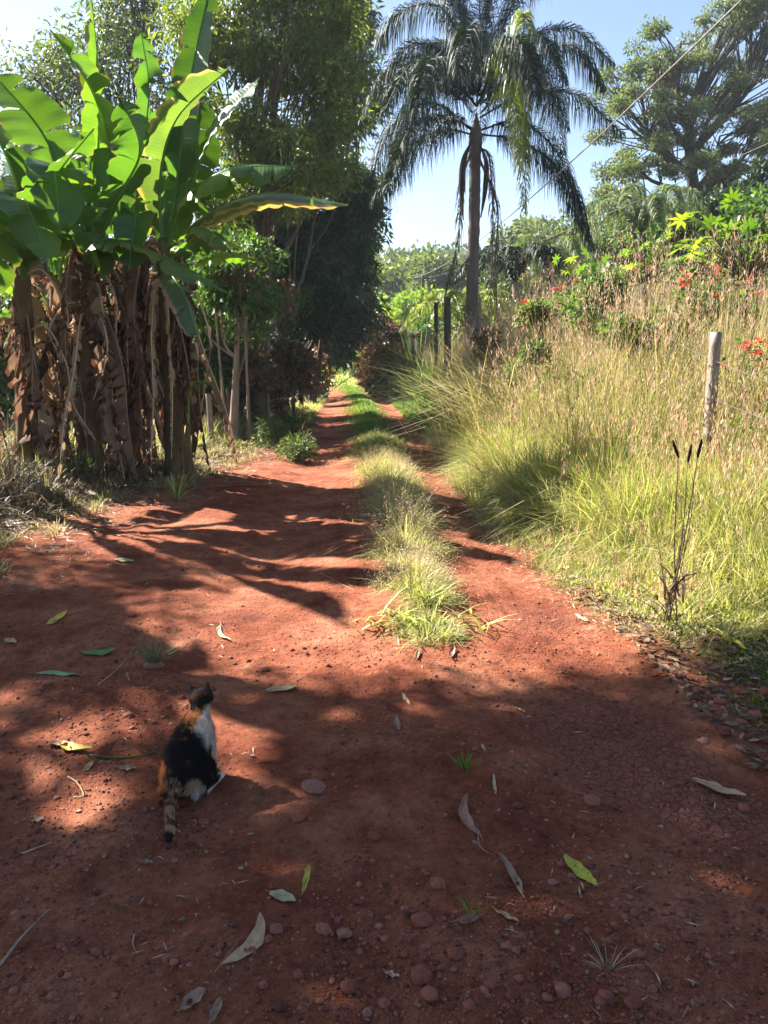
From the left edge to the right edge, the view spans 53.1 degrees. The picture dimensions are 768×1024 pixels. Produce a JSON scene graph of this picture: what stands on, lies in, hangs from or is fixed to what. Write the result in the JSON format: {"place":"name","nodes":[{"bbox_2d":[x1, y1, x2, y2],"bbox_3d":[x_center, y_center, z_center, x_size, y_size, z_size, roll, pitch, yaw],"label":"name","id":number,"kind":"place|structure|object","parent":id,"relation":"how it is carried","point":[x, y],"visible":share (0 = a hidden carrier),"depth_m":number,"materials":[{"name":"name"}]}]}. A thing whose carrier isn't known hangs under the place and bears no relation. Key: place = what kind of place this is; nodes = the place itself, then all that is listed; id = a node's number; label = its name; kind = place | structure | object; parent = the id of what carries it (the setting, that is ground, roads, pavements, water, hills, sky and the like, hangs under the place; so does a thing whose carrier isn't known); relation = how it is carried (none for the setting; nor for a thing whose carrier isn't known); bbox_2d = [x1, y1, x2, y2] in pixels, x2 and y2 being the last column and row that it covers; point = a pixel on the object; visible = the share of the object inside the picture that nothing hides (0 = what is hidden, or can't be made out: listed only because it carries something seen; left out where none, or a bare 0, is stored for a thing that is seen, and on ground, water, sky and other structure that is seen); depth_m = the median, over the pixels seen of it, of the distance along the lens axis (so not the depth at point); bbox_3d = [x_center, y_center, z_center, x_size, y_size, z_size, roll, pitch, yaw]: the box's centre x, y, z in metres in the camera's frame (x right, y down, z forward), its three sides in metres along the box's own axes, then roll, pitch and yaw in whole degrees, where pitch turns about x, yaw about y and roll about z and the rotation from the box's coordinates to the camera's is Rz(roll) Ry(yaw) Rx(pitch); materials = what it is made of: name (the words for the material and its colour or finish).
{"place":"outdoors","nodes":[
{"label":"outdoors","id":0,"kind":"place"},
{"bbox_2d":[184,381,214,486],"bbox_3d":[-2.036,-0.853,8.519,0.468,1.200,0.157,6,13,28],"label":"banana sucker","id":1,"kind":"object","parent":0,"point":[188,452],"visible":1,"depth_m":8.61,"materials":[{"name":"brown plant"}]},
{"bbox_2d":[0,317,767,1023],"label":"ground","id":2,"kind":"structure","parent":0,"point":[226,515],"depth_m":2.79,"materials":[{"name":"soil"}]},
{"bbox_2d":[0,293,46,429],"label":"bush","id":3,"kind":"object","parent":2,"relation":"on","point":[6,406],"visible":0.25,"depth_m":13.23,"materials":[{"name":"green plant"}]},
{"bbox_2d":[0,257,81,313],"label":"bush","id":4,"kind":"object","parent":2,"relation":"on","point":[43,264],"visible":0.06,"depth_m":18.72,"materials":[{"name":"green plant"}]},
{"bbox_2d":[0,109,95,472],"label":"banana plant","id":5,"kind":"object","parent":2,"relation":"on","point":[28,228],"visible":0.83,"depth_m":8.40,"materials":[{"name":"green plant"}]},
{"bbox_2d":[3,147,114,454],"bbox_3d":[-3.865,-2.478,8.985,1.148,4.025,2.277,-7,13,-29],"label":"banana plant","id":6,"kind":"object","parent":2,"relation":"on","point":[83,241],"visible":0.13,"depth_m":8.98,"materials":[{"name":"green plant"}]},
{"bbox_2d":[0,0,221,305],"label":"sparse tree","id":7,"kind":"object","parent":2,"relation":"on","point":[118,33],"visible":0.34,"depth_m":16.90,"materials":[{"name":"green plant"}]},
{"bbox_2d":[0,0,231,484],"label":"banana plant","id":8,"kind":"object","parent":2,"relation":"on","point":[113,171],"visible":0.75,"depth_m":8.41,"materials":[{"name":"green plant"}]},
{"bbox_2d":[72,29,203,467],"bbox_3d":[-3.148,-2.991,9.117,1.714,5.228,2.384,1,12,6],"label":"banana plant","id":9,"kind":"object","parent":2,"relation":"on","point":[132,224],"visible":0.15,"depth_m":9.01,"materials":[{"name":"green plant"}]},
{"bbox_2d":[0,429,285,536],"bbox_3d":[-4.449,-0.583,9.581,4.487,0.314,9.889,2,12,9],"label":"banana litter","id":10,"kind":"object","parent":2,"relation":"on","point":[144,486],"visible":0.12,"depth_m":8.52,"materials":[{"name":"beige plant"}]},
{"bbox_2d":[127,633,178,668],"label":"grass tuft","id":11,"kind":"object","parent":2,"relation":"on","point":[150,663],"visible":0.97,"depth_m":3.74,"materials":[{"name":"plant"}]},
{"bbox_2d":[0,391,332,572],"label":"scruffy grass","id":12,"kind":"structure","parent":2,"relation":"on","point":[15,480],"depth_m":8.38,"materials":[{"name":"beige plant"}]},
{"bbox_2d":[0,434,338,595],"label":"straw litter","id":13,"kind":"object","parent":2,"relation":"on","point":[144,500],"visible":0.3,"depth_m":7.52,"materials":[{"name":"plant"}]},
{"bbox_2d":[158,470,199,500],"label":"grass tuft","id":14,"kind":"object","parent":2,"relation":"on","point":[178,497],"visible":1,"depth_m":7.80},
{"bbox_2d":[155,682,225,842],"bbox_3d":[-0.677,0.817,2.575,0.228,0.351,0.501,0,12,0],"label":"cat","id":15,"kind":"object","parent":2,"relation":"on","point":[189,766],"visible":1,"depth_m":2.61},
{"bbox_2d":[176,987,205,1010],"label":"fallen leaf","id":16,"kind":"object","parent":2,"relation":"on","point":[195,995],"visible":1,"depth_m":1.80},
{"bbox_2d":[206,393,213,443],"bbox_3d":[-2.706,-1.295,11.989,0.114,1.099,0.102,0,12,0],"label":"wooden stake","id":17,"kind":"object","parent":2,"relation":"on","point":[209,408],"visible":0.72,"depth_m":11.92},
{"bbox_2d":[183,318,240,417],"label":"bush","id":18,"kind":"object","parent":2,"relation":"on","point":[214,364],"visible":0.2,"depth_m":13.37,"materials":[{"name":"green plant"}]},
{"bbox_2d":[173,223,265,440],"bbox_3d":[-2.568,-2.710,11.861,1.430,3.568,1.226,7,14,30],"label":"sapling","id":19,"kind":"object","parent":2,"relation":"on","point":[208,266],"visible":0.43,"depth_m":11.63,"materials":[{"name":"green plant"}]},
{"bbox_2d":[117,0,348,478],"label":"banana plant","id":20,"kind":"object","parent":2,"relation":"on","point":[181,147],"visible":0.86,"depth_m":8.69,"materials":[{"name":"green plant"}]},
{"bbox_2d":[205,240,269,444],"bbox_3d":[-2.292,-2.630,12.191,1.121,3.372,1.268,0,12,0],"label":"sapling","id":21,"kind":"object","parent":2,"relation":"on","point":[248,288],"visible":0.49,"depth_m":12.07,"materials":[{"name":"green plant"}]},
{"bbox_2d":[214,912,264,972],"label":"fallen leaf","id":22,"kind":"object","parent":2,"relation":"on","point":[255,937],"visible":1,"depth_m":1.96,"materials":[{"name":"plant"}]},
{"bbox_2d":[191,229,289,441],"bbox_3d":[-2.514,-2.809,12.607,2.269,3.538,1.849,6,13,27],"label":"twiggy tree","id":23,"kind":"object","parent":2,"relation":"on","point":[221,301],"visible":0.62,"depth_m":12.36,"materials":[{"name":"green plant"}]},
{"bbox_2d":[213,323,283,428],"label":"bush","id":24,"kind":"object","parent":2,"relation":"on","point":[258,371],"visible":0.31,"depth_m":13.84,"materials":[{"name":"green plant"}]},
{"bbox_2d":[143,0,388,427],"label":"feathery tree","id":25,"kind":"object","parent":2,"relation":"on","point":[315,42],"visible":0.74,"depth_m":13.57,"materials":[{"name":"green plant"}]},
{"bbox_2d":[249,415,289,449],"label":"weed clump","id":26,"kind":"object","parent":2,"relation":"on","point":[274,434],"visible":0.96,"depth_m":11.95,"materials":[{"name":"green plant"}]},
{"bbox_2d":[250,274,299,423],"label":"sapling","id":27,"kind":"object","parent":2,"relation":"on","point":[268,342],"visible":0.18,"depth_m":14.55,"materials":[{"name":"green plant"}]},
{"bbox_2d":[194,112,389,409],"bbox_3d":[-2.190,-5.857,18.236,4.717,7.110,5.020,0,12,0],"label":"dark tree","id":28,"kind":"object","parent":2,"relation":"on","point":[340,287],"visible":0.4,"depth_m":17.64,"materials":[{"name":"green plant"}]},
{"bbox_2d":[267,405,319,436],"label":"weed clump","id":29,"kind":"object","parent":2,"relation":"on","point":[293,423],"visible":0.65,"depth_m":13.88,"materials":[{"name":"green plant"}]},
{"bbox_2d":[270,331,318,413],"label":"bush","id":30,"kind":"object","parent":2,"relation":"on","point":[296,362],"visible":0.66,"depth_m":15.83,"materials":[{"name":"brown plant"}]},
{"bbox_2d":[274,429,320,464],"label":"weed clump","id":31,"kind":"object","parent":2,"relation":"on","point":[297,449],"visible":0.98,"depth_m":10.98,"materials":[{"name":"green plant"}]},
{"bbox_2d":[301,779,325,794],"bbox_3d":[-0.248,0.953,2.665,0.084,0.046,0.070,4,12,18],"label":"stone","id":32,"kind":"object","parent":2,"relation":"on","point":[314,786],"visible":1,"depth_m":2.65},
{"bbox_2d":[306,346,337,393],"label":"bush","id":33,"kind":"object","parent":2,"relation":"on","point":[329,372],"visible":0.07,"depth_m":22.31,"materials":[{"name":"brown plant"}]},
{"bbox_2d":[270,231,392,372],"bbox_3d":[-1.847,-6.819,25.683,4.432,6.175,4.384,0,12,0],"label":"dark tree","id":34,"kind":"object","parent":2,"relation":"on","point":[363,319],"visible":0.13,"depth_m":25.32,"materials":[{"name":"green plant"}]},
{"bbox_2d":[340,978,359,994],"bbox_3d":[-0.082,1.128,1.826,0.046,0.029,0.036,-2,16,-8],"label":"stone","id":35,"kind":"object","parent":2,"relation":"on","point":[349,986],"visible":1,"depth_m":1.82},
{"bbox_2d":[306,0,394,404],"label":"slender tree","id":36,"kind":"object","parent":2,"relation":"on","point":[371,13],"visible":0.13,"depth_m":20.13,"materials":[{"name":"green plant"}]},
{"bbox_2d":[271,340,450,459],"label":"short grass","id":37,"kind":"structure","parent":2,"relation":"on","point":[367,411],"depth_m":17.79,"materials":[{"name":"plant"}]},
{"bbox_2d":[348,341,408,391],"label":"leafy bush","id":38,"kind":"object","parent":2,"relation":"on","point":[362,370],"visible":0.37,"depth_m":26.25,"materials":[{"name":"brown plant"}]},
{"bbox_2d":[1,481,757,1023],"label":"twig crumbs","id":39,"kind":"object","parent":2,"relation":"on","point":[487,885],"visible":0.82,"depth_m":2.30,"materials":[{"name":"wood"}]},
{"bbox_2d":[0,484,764,1017],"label":"leaf crumbs","id":40,"kind":"object","parent":2,"relation":"on","point":[182,918],"visible":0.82,"depth_m":2.27,"materials":[{"name":"plant"}]},
{"bbox_2d":[0,239,764,338],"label":"forest","id":41,"kind":"object","parent":2,"relation":"on","point":[391,255],"visible":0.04,"depth_m":72.86,"materials":[{"name":"green plant"}]},
{"bbox_2d":[354,312,422,360],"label":"leafy bush","id":42,"kind":"object","parent":2,"relation":"on","point":[391,329],"visible":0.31,"depth_m":28.48,"materials":[{"name":"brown plant"}]},
{"bbox_2d":[318,320,462,399],"bbox_3d":[0.931,-5.240,26.645,7.669,3.462,9.368,0,12,0],"label":"grass clump","id":43,"kind":"object","parent":2,"relation":"on","point":[409,354],"visible":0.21,"depth_m":25.94,"materials":[{"name":"plant"}]},
{"bbox_2d":[365,366,423,398],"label":"leafy bush","id":44,"kind":"object","parent":2,"relation":"on","point":[391,377],"visible":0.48,"depth_m":25.24,"materials":[{"name":"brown plant"}]},
{"bbox_2d":[372,247,431,306],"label":"leafy bush","id":45,"kind":"object","parent":2,"relation":"on","point":[393,269],"visible":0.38,"depth_m":58.39,"materials":[{"name":"green plant"}]},
{"bbox_2d":[324,426,489,661],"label":"median grass","id":46,"kind":"structure","parent":2,"relation":"on","point":[389,473],"depth_m":5.64,"materials":[{"name":"plant"}]},
{"bbox_2d":[375,284,450,333],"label":"leafy tree","id":47,"kind":"object","parent":2,"relation":"on","point":[407,303],"visible":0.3,"depth_m":41.79,"materials":[{"name":"green plant"}]},
{"bbox_2d":[382,352,452,412],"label":"grass clump","id":48,"kind":"object","parent":2,"relation":"on","point":[419,392],"visible":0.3,"depth_m":19.75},
{"bbox_2d":[411,964,431,985],"bbox_3d":[0.090,1.121,1.862,0.050,0.034,0.059,0,17,-7],"label":"stone","id":49,"kind":"object","parent":2,"relation":"on","point":[421,975],"visible":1,"depth_m":1.85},
{"bbox_2d":[413,273,430,301],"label":"utility pole","id":50,"kind":"object","parent":2,"relation":"on","point":[422,277],"visible":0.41,"depth_m":42.23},
{"bbox_2d":[418,0,742,276],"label":"overhead cable","id":51,"kind":"object","parent":50,"relation":"attached to","point":[696,43],"visible":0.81,"depth_m":11.43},
{"bbox_2d":[411,911,433,927],"bbox_3d":[0.103,1.087,2.047,0.061,0.032,0.048,-4,13,0],"label":"stone","id":52,"kind":"object","parent":2,"relation":"on","point":[422,919],"visible":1,"depth_m":2.04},
{"bbox_2d":[420,985,437,1001],"bbox_3d":[0.106,1.134,1.808,0.041,0.022,0.040,-1,12,-5],"label":"stone","id":53,"kind":"object","parent":2,"relation":"on","point":[428,993],"visible":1,"depth_m":1.80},
{"bbox_2d":[406,297,457,340],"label":"leafy bush","id":54,"kind":"object","parent":2,"relation":"on","point":[427,325],"visible":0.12,"depth_m":36.47,"materials":[{"name":"green plant"}]},
{"bbox_2d":[347,584,517,633],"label":"grass tuft","id":55,"kind":"object","parent":2,"relation":"on","point":[407,611],"visible":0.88,"depth_m":4.24,"materials":[{"name":"plant"}]},
{"bbox_2d":[405,326,463,358],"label":"fence","id":56,"kind":"structure","parent":2,"relation":"on","point":[427,339],"depth_m":28.29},
{"bbox_2d":[434,302,437,379],"bbox_3d":[1.363,-3.977,20.108,0.152,2.922,0.136,0,12,0],"label":"fence post","id":57,"kind":"object","parent":2,"relation":"on","point":[436,324],"visible":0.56,"depth_m":19.91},
{"bbox_2d":[406,245,479,298],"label":"leafy bush","id":58,"kind":"object","parent":2,"relation":"on","point":[439,281],"visible":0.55,"depth_m":47.18,"materials":[{"name":"green plant"}]},
{"bbox_2d":[443,297,450,408],"bbox_3d":[1.472,-3.473,17.873,0.224,2.931,0.196,0,12,0],"label":"fence post","id":59,"kind":"object","parent":2,"relation":"on","point":[447,320],"visible":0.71,"depth_m":17.66,"materials":[{"name":"wood"}]},
{"bbox_2d":[284,307,613,462],"bbox_3d":[0.657,-1.849,11.033,4.982,2.232,7.345,0,12,0],"label":"clump","id":60,"kind":"object","parent":2,"relation":"on","point":[477,397],"visible":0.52,"depth_m":10.92,"materials":[{"name":"green plant"}]},
{"bbox_2d":[398,287,518,345],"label":"drooping palm","id":61,"kind":"object","parent":2,"relation":"on","point":[458,297],"visible":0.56,"depth_m":20.79,"materials":[{"name":"plant"}]},
{"bbox_2d":[458,793,482,840],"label":"fallen leaf","id":62,"kind":"object","parent":2,"relation":"on","point":[467,820],"visible":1,"depth_m":2.49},
{"bbox_2d":[458,342,504,401],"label":"bank shrub","id":63,"kind":"object","parent":2,"relation":"on","point":[480,357],"visible":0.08,"depth_m":13.54,"materials":[{"name":"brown plant"}]},
{"bbox_2d":[458,281,513,330],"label":"leafy tree","id":64,"kind":"object","parent":2,"relation":"on","point":[499,287],"visible":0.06,"depth_m":26.99,"materials":[{"name":"green plant"}]},
{"bbox_2d":[354,0,625,363],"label":"queen palm","id":65,"kind":"object","parent":2,"relation":"on","point":[457,64],"visible":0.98,"depth_m":17.02,"materials":[{"name":"green plant"}]},
{"bbox_2d":[470,325,539,375],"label":"bank shrub","id":66,"kind":"object","parent":2,"relation":"on","point":[484,341],"visible":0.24,"depth_m":11.88,"materials":[{"name":"brown plant"}]},
{"bbox_2d":[451,242,571,302],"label":"drooping palm","id":67,"kind":"object","parent":2,"relation":"on","point":[544,252],"visible":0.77,"depth_m":22.25,"materials":[{"name":"plant"}]},
{"bbox_2d":[498,852,524,897],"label":"fallen leaf","id":68,"kind":"object","parent":2,"relation":"on","point":[512,873],"visible":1,"depth_m":2.25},
{"bbox_2d":[464,261,560,307],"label":"leafy tree","id":69,"kind":"object","parent":2,"relation":"on","point":[525,282],"visible":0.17,"depth_m":31.96,"materials":[{"name":"green plant"}]},
{"bbox_2d":[500,354,541,428],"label":"bank shrub","id":70,"kind":"object","parent":2,"relation":"on","point":[506,370],"visible":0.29,"depth_m":10.33,"materials":[{"name":"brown plant"}]},
{"bbox_2d":[486,211,556,246],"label":"leafy bush","id":71,"kind":"object","parent":2,"relation":"on","point":[519,229],"visible":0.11,"depth_m":42.88,"materials":[{"name":"green plant"}]},
{"bbox_2d":[511,282,578,372],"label":"bank shrub","id":72,"kind":"object","parent":2,"relation":"on","point":[537,312],"visible":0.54,"depth_m":10.10,"materials":[{"name":"green plant"}]},
{"bbox_2d":[425,449,670,635],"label":"cut grass litter","id":73,"kind":"object","parent":2,"relation":"on","point":[603,623],"visible":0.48,"depth_m":5.22,"materials":[{"name":"plant"}]},
{"bbox_2d":[488,233,612,318],"bbox_3d":[5.597,-6.735,26.149,4.322,5.135,4.640,0,12,0],"label":"drooping palm","id":74,"kind":"object","parent":2,"relation":"on","point":[528,238],"visible":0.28,"depth_m":25.01,"materials":[{"name":"plant"}]},
{"bbox_2d":[516,335,596,427],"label":"bank shrub","id":75,"kind":"object","parent":2,"relation":"on","point":[532,343],"visible":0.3,"depth_m":9.11,"materials":[{"name":"green plant"}]},
{"bbox_2d":[554,981,571,998],"bbox_3d":[0.426,1.136,1.824,0.039,0.032,0.047,1,17,-12],"label":"stone","id":76,"kind":"object","parent":2,"relation":"on","point":[562,989],"visible":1,"depth_m":1.81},
{"bbox_2d":[530,207,613,271],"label":"leafy tree","id":77,"kind":"object","parent":2,"relation":"on","point":[555,228],"visible":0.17,"depth_m":37.31,"materials":[{"name":"green plant"}]},
{"bbox_2d":[560,849,597,884],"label":"fallen leaf","id":78,"kind":"object","parent":2,"relation":"on","point":[579,869],"visible":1,"depth_m":2.27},
{"bbox_2d":[393,199,767,650],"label":"tall dry grass","id":79,"kind":"structure","parent":2,"relation":"on","point":[729,334],"depth_m":6.82,"materials":[{"name":"plant"}]},
{"bbox_2d":[408,332,767,641],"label":"fresh verge grass","id":80,"kind":"structure","parent":2,"relation":"on","point":[633,493],"depth_m":5.62,"materials":[{"name":"plant"}]},
{"bbox_2d":[557,259,631,363],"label":"bank shrub","id":81,"kind":"object","parent":2,"relation":"on","point":[599,283],"visible":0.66,"depth_m":8.61,"materials":[{"name":"green plant"}]},
{"bbox_2d":[544,245,646,345],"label":"castor plant","id":82,"kind":"object","parent":2,"relation":"on","point":[581,269],"visible":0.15,"depth_m":9.04,"materials":[{"name":"green plant"}]},
{"bbox_2d":[575,930,638,976],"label":"grass tuft","id":83,"kind":"object","parent":2,"relation":"on","point":[606,958],"visible":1,"depth_m":1.91,"materials":[{"name":"plant"}]},
{"bbox_2d":[566,202,662,303],"bbox_3d":[8.785,-8.211,28.814,4.188,6.904,3.093,0,12,0],"label":"leafy tree","id":84,"kind":"object","parent":2,"relation":"on","point":[610,237],"visible":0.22,"depth_m":28.15,"materials":[{"name":"green plant"}]},
{"bbox_2d":[570,308,664,429],"bbox_3d":[2.304,-1.152,7.897,0.557,1.846,1.026,-9,15,-37],"label":"bank shrub","id":85,"kind":"object","parent":2,"relation":"on","point":[620,324],"visible":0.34,"depth_m":7.58,"materials":[{"name":"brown plant"}]},
{"bbox_2d":[564,222,694,317],"bbox_3d":[3.143,-2.237,9.665,1.877,2.766,1.163,-6,13,-25],"label":"castor plant","id":86,"kind":"object","parent":2,"relation":"on","point":[648,248],"visible":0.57,"depth_m":9.57,"materials":[{"name":"green plant"}]},
{"bbox_2d":[564,180,719,305],"bbox_3d":[7.675,-6.621,23.188,4.150,6.073,4.383,7,14,32],"label":"drooping palm","id":87,"kind":"object","parent":2,"relation":"on","point":[641,217],"visible":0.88,"depth_m":22.12,"materials":[{"name":"plant"}]},
{"bbox_2d":[548,566,767,769],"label":"leaf litter","id":88,"kind":"object","parent":2,"relation":"on","point":[756,763],"visible":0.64,"depth_m":3.66,"materials":[{"name":"plant"}]},
{"bbox_2d":[608,439,724,633],"bbox_3d":[1.526,0.111,4.191,0.623,1.041,0.694,4,12,17],"label":"spiked weed","id":89,"kind":"object","parent":2,"relation":"on","point":[674,587],"visible":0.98,"depth_m":4.19,"materials":[{"name":"brown plant"}]},
{"bbox_2d":[574,0,767,302],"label":"spreading tree","id":90,"kind":"object","parent":2,"relation":"on","point":[746,18],"visible":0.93,"depth_m":29.59,"materials":[{"name":"green plant"}]},
{"bbox_2d":[628,197,728,291],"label":"leafy bush","id":91,"kind":"object","parent":2,"relation":"on","point":[660,232],"visible":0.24,"depth_m":25.13,"materials":[{"name":"green plant"}]},
{"bbox_2d":[642,229,730,327],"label":"castor plant","id":92,"kind":"object","parent":2,"relation":"on","point":[693,269],"visible":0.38,"depth_m":9.12,"materials":[{"name":"green plant"}]},
{"bbox_2d":[607,599,767,733],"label":"weeds","id":93,"kind":"object","parent":2,"relation":"on","point":[756,668],"visible":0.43,"depth_m":3.83,"materials":[{"name":"green plant"}]},
{"bbox_2d":[645,274,745,399],"bbox_3d":[3.269,-1.530,8.457,0.979,2.044,1.163,0,12,0],"label":"bank shrub","id":94,"kind":"object","parent":2,"relation":"on","point":[704,298],"visible":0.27,"depth_m":8.10,"materials":[{"name":"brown plant"}]},
{"bbox_2d":[670,262,731,380],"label":"flowering shrub","id":95,"kind":"object","parent":2,"relation":"on","point":[682,282],"visible":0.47,"depth_m":8.17,"materials":[{"name":"green plant"}]},
{"bbox_2d":[701,332,721,472],"bbox_3d":[2.543,-0.520,6.022,0.127,1.736,0.101,0,12,0],"label":"fence post","id":96,"kind":"object","parent":2,"relation":"on","point":[714,352],"visible":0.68,"depth_m":5.90,"materials":[{"name":"wood"}]},
{"bbox_2d":[661,186,767,370],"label":"castor plant","id":97,"kind":"object","parent":2,"relation":"on","point":[754,255],"visible":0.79,"depth_m":8.18,"materials":[{"name":"green plant"}]},
{"bbox_2d":[684,775,745,795],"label":"fallen leaf","id":98,"kind":"object","parent":2,"relation":"on","point":[715,786],"visible":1,"depth_m":2.70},
{"bbox_2d":[678,153,767,309],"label":"leafy tree","id":99,"kind":"object","parent":2,"relation":"on","point":[713,200],"visible":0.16,"depth_m":23.41,"materials":[{"name":"green plant"}]},
{"bbox_2d":[701,275,767,370],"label":"flowering shrub","id":100,"kind":"object","parent":2,"relation":"on","point":[754,300],"visible":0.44,"depth_m":7.81,"materials":[{"name":"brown plant"}]},
{"bbox_2d":[714,180,767,304],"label":"leafy tree","id":101,"kind":"object","parent":2,"relation":"on","point":[747,208],"visible":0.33,"depth_m":20.71,"materials":[{"name":"green plant"}]},
{"bbox_2d":[716,410,767,455],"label":"bank shrub","id":102,"kind":"object","parent":2,"relation":"on","point":[763,415],"visible":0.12,"depth_m":6.22,"materials":[{"name":"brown plant"}]},
{"bbox_2d":[718,335,767,403],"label":"flowering shrub","id":103,"kind":"object","parent":2,"relation":"on","point":[756,352],"visible":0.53,"depth_m":6.44,"materials":[{"name":"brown plant"}]},
{"bbox_2d":[0,0,767,253],"label":"sky","id":104,"kind":"structure","parent":0,"point":[427,215],"materials":[{"name":"blue"}]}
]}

